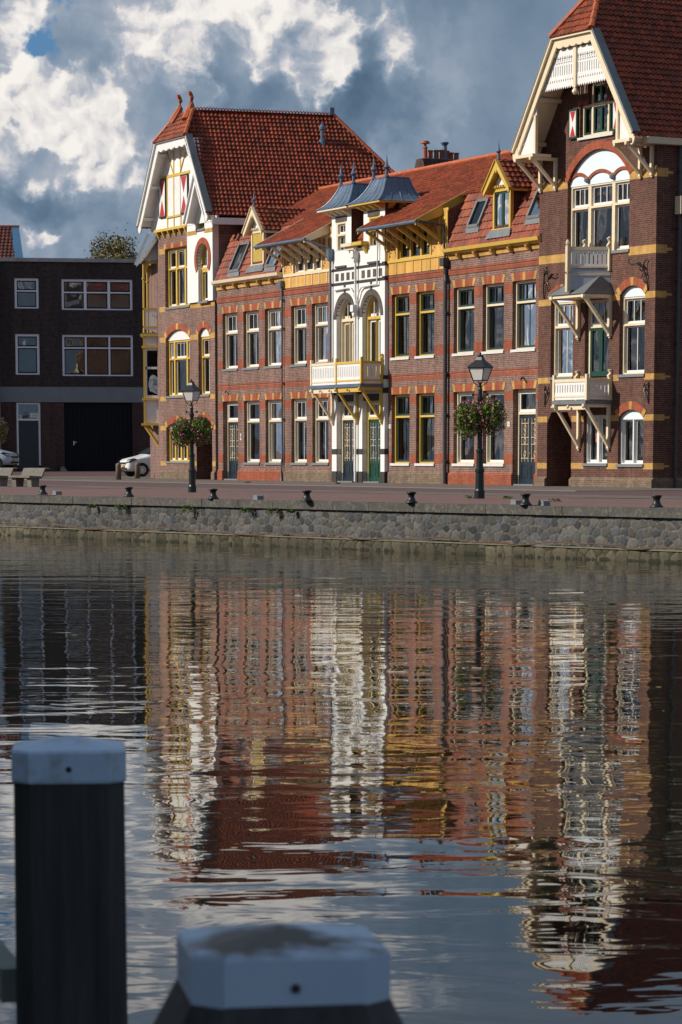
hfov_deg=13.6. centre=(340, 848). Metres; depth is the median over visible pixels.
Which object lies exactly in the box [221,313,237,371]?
window
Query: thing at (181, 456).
window
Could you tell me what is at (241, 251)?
roof window
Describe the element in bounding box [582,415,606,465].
window
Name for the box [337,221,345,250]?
tower window
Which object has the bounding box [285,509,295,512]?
weed
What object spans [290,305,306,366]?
window
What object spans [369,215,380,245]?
tower window
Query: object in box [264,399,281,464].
window
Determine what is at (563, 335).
window
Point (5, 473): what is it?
concrete bench
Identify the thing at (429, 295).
window
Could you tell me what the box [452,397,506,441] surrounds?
flower basket
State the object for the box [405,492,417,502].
mooring bollard
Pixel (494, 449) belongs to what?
window
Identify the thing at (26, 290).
window
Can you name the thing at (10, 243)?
red roofed house
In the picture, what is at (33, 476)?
concrete bench
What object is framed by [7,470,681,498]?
ground
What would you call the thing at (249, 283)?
terrace house
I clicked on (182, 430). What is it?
flower basket
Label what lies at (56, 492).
coping block
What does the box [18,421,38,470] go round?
door
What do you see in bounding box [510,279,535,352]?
window
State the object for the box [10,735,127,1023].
mooring post
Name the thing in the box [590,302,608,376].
balcony door
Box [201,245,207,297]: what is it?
horseshoe window
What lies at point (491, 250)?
terrace house
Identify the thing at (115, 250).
leafy tree
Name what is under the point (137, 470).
stone bollard
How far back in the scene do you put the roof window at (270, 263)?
112.46 m
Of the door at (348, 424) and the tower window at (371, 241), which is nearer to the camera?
the tower window at (371, 241)
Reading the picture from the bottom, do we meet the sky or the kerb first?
the kerb
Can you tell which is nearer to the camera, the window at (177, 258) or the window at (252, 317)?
the window at (252, 317)
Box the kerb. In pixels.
[24,479,567,490]
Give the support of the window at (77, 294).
in the workshop building
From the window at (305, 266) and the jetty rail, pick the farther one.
the window at (305, 266)
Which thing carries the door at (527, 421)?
in the terrace house at (491, 250)
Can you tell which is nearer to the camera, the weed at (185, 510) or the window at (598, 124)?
the weed at (185, 510)
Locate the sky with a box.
[0,0,579,258]
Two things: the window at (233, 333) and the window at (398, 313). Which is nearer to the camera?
the window at (398, 313)
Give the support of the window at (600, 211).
in the corner house at (597, 141)
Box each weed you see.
[115,504,128,509]
[181,505,196,511]
[240,507,253,512]
[266,507,280,513]
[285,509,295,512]
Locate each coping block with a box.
[52,490,61,494]
[253,495,263,499]
[510,499,521,504]
[538,500,549,505]
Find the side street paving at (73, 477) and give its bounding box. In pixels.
[8,476,150,478]
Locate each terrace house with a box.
[211,175,381,480]
[253,158,464,482]
[333,140,512,483]
[442,141,597,485]
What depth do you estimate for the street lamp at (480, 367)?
66.67 m
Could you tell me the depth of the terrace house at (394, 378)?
103.16 m
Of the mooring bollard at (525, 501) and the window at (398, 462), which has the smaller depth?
the mooring bollard at (525, 501)
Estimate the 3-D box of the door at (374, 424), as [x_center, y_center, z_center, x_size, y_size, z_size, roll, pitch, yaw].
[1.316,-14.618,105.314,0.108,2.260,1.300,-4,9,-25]
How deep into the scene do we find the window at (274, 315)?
113.18 m
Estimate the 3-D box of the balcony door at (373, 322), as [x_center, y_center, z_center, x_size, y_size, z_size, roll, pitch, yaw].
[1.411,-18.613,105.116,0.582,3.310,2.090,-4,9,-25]
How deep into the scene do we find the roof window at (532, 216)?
94.14 m
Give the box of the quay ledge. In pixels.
[0,522,681,549]
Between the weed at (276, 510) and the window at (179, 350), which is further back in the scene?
the window at (179, 350)
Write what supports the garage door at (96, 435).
in the workshop building
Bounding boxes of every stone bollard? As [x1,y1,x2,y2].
[116,463,120,479]
[135,463,139,477]
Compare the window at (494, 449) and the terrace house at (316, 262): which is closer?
the window at (494, 449)
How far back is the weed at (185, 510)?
66.22 m
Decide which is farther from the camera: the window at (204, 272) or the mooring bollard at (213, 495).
the window at (204, 272)
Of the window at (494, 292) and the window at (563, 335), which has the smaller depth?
the window at (563, 335)
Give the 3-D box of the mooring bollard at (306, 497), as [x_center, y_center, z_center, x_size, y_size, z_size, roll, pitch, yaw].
[-0.745,-7.717,62.731,0.255,0.239,0.255,0,8,0]
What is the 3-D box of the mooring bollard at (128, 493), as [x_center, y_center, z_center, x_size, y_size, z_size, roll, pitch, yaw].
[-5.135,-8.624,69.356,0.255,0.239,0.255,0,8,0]
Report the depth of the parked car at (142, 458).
135.93 m
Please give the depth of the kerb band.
77.97 m
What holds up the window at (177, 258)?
in the corner house at (210, 173)
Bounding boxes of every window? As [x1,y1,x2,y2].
[14,278,38,308]
[15,334,39,374]
[61,279,132,309]
[62,335,132,375]
[164,247,189,309]
[165,339,189,398]
[165,429,189,463]
[195,215,220,231]
[197,269,211,303]
[199,336,209,396]
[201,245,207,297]
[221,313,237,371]
[227,241,250,276]
[242,310,258,369]
[243,400,259,464]
[263,246,280,271]
[264,308,281,368]
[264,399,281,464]
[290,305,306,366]
[290,398,324,464]
[295,243,320,272]
[311,397,328,464]
[314,302,327,363]
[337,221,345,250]
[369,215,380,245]
[390,293,427,359]
[390,394,427,465]
[400,226,448,258]
[414,291,434,358]
[414,393,434,465]
[452,286,473,355]
[452,391,474,465]
[465,197,489,233]
[481,283,503,353]
[483,390,503,465]
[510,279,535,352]
[524,189,539,224]
[548,302,572,379]
[570,179,629,255]
[577,81,613,140]
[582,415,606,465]
[616,418,642,466]
[617,296,644,377]
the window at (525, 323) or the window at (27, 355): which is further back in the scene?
the window at (27, 355)
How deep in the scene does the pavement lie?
96.08 m
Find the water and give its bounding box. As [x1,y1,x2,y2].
[0,535,681,1023]
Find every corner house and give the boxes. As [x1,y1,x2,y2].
[134,91,394,479]
[510,0,681,487]
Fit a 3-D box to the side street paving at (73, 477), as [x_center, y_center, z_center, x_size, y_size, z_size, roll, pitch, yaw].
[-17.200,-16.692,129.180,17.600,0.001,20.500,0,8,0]
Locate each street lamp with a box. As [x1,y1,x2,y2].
[181,379,201,491]
[467,352,493,498]
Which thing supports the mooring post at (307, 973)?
in the water
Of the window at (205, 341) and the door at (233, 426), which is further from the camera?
the window at (205, 341)
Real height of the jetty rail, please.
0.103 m
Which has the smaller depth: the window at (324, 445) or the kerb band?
the kerb band
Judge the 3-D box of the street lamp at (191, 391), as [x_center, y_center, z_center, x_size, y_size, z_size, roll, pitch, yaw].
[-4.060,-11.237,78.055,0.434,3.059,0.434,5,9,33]
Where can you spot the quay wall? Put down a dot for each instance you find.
(637, 527)
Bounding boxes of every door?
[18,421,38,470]
[64,403,131,470]
[229,422,237,478]
[341,299,353,361]
[344,420,353,480]
[367,296,380,375]
[369,419,379,481]
[520,414,535,483]
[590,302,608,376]
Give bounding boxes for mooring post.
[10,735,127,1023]
[153,922,402,1023]
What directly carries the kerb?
on the ground
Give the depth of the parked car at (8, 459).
138.32 m
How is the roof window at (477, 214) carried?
in the terrace house at (491, 250)
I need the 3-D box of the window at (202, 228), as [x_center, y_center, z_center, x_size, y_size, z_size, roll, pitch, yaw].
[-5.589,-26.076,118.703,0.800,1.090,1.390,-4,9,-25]
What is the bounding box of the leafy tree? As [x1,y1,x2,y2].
[84,223,144,258]
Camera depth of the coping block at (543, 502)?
57.22 m
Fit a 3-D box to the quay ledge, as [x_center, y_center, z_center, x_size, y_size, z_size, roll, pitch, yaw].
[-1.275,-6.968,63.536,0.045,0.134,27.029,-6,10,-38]
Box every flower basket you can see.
[0,417,8,443]
[170,414,213,449]
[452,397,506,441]
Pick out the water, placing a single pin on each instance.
(518, 861)
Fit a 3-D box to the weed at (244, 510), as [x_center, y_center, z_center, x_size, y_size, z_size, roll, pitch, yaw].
[-2.107,-7.612,64.486,0.339,0.146,0.196,0,8,0]
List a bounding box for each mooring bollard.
[38,485,47,494]
[123,487,133,496]
[208,489,218,498]
[301,490,312,500]
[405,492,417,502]
[519,493,531,505]
[650,495,662,507]
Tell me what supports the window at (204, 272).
in the corner house at (210, 173)
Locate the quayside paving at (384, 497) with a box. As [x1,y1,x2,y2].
[0,486,681,507]
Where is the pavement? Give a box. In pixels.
[39,479,681,490]
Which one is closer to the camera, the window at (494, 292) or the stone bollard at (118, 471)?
the window at (494, 292)
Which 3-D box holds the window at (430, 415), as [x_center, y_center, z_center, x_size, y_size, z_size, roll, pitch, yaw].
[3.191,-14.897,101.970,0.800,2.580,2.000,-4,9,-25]
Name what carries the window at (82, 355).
in the workshop building
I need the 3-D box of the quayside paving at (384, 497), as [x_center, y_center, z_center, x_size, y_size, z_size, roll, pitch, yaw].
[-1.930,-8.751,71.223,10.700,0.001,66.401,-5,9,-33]
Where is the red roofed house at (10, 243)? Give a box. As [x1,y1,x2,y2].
[0,225,22,257]
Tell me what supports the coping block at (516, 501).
on the quay wall
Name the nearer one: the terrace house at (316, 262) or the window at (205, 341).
the terrace house at (316, 262)
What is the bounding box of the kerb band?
[7,485,681,498]
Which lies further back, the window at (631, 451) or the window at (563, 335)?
the window at (563, 335)
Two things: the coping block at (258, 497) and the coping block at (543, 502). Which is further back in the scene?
the coping block at (258, 497)
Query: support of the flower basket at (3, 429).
attached to the street lamp
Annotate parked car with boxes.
[0,449,18,467]
[118,447,149,476]
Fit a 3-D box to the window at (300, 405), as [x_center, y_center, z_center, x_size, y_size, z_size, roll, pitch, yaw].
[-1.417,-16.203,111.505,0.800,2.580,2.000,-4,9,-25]
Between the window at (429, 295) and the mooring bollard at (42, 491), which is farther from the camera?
the window at (429, 295)
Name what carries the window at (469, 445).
in the terrace house at (491, 250)
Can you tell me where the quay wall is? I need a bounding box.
[0,495,681,562]
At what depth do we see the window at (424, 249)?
101.90 m
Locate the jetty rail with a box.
[0,940,15,1002]
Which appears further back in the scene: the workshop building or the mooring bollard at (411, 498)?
the workshop building
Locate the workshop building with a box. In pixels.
[0,257,149,470]
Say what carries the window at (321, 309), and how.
in the terrace house at (316, 262)
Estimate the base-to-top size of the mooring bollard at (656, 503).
0.239 m
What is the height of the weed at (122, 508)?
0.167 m
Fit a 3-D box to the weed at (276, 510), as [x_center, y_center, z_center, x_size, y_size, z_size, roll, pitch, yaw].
[-1.501,-7.505,63.701,0.346,0.165,0.200,0,8,0]
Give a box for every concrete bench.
[0,468,18,485]
[8,468,49,486]
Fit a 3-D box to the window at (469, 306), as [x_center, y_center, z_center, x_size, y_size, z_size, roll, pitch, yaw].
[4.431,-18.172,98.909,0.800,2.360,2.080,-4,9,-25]
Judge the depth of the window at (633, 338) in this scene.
89.90 m
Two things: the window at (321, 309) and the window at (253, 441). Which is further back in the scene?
the window at (253, 441)
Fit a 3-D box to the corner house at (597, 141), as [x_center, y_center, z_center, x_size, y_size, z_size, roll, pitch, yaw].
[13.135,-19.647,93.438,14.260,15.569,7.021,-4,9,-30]
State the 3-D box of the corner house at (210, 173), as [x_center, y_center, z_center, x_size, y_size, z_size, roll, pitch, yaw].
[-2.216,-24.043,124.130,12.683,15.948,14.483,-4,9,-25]
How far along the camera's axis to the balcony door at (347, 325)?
107.10 m

